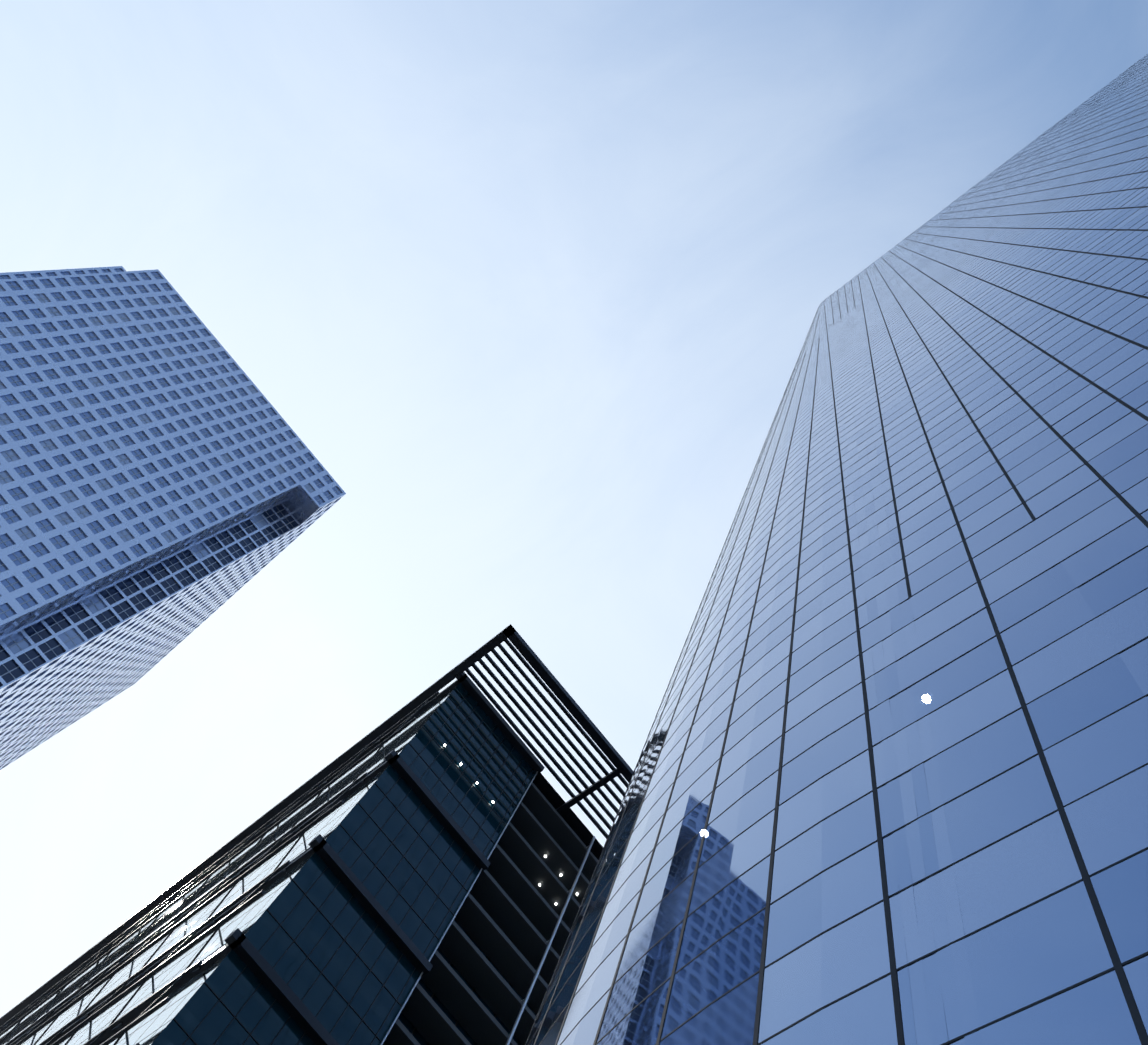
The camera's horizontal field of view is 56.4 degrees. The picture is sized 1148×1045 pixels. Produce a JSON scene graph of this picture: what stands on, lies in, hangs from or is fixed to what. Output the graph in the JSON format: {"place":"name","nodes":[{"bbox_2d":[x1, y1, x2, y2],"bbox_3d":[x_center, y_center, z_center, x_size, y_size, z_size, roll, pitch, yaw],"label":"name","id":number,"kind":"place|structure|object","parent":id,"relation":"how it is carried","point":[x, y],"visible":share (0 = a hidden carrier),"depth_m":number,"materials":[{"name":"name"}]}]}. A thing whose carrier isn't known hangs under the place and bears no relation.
{"place":"outdoors","nodes":[
{"label":"outdoors","id":0,"kind":"place"},
{"bbox_2d":[0,266,345,769],"bbox_3d":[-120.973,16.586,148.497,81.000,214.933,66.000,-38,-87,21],"label":"skyscraper","id":1,"kind":"structure","parent":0,"point":[168,483],"depth_m":182.42,"materials":[{"name":"blue metal"}]},
{"bbox_2d":[0,624,633,1044],"bbox_3d":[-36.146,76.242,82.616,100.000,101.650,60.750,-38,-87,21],"label":"building","id":2,"kind":"structure","parent":0,"point":[420,868],"depth_m":93.75,"materials":[{"name":"black glass"}]},
{"bbox_2d":[0,0,1147,1017],"label":"sky","id":3,"kind":"structure","parent":0,"point":[540,286],"materials":[{"name":"blue"}]},
{"bbox_2d":[526,54,1147,1044],"bbox_3d":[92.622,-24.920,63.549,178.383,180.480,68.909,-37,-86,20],"label":"tower glass","id":4,"kind":"object","parent":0,"point":[1030,954],"visible":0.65,"depth_m":19.35,"materials":[{"name":"blue glass"}]},
{"bbox_2d":[525,54,1147,1044],"bbox_3d":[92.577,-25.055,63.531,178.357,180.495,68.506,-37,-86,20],"label":"tower joints","id":5,"kind":"object","parent":4,"relation":"attached to","point":[1127,992],"visible":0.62,"depth_m":23.23,"materials":[{"name":"black metal"}]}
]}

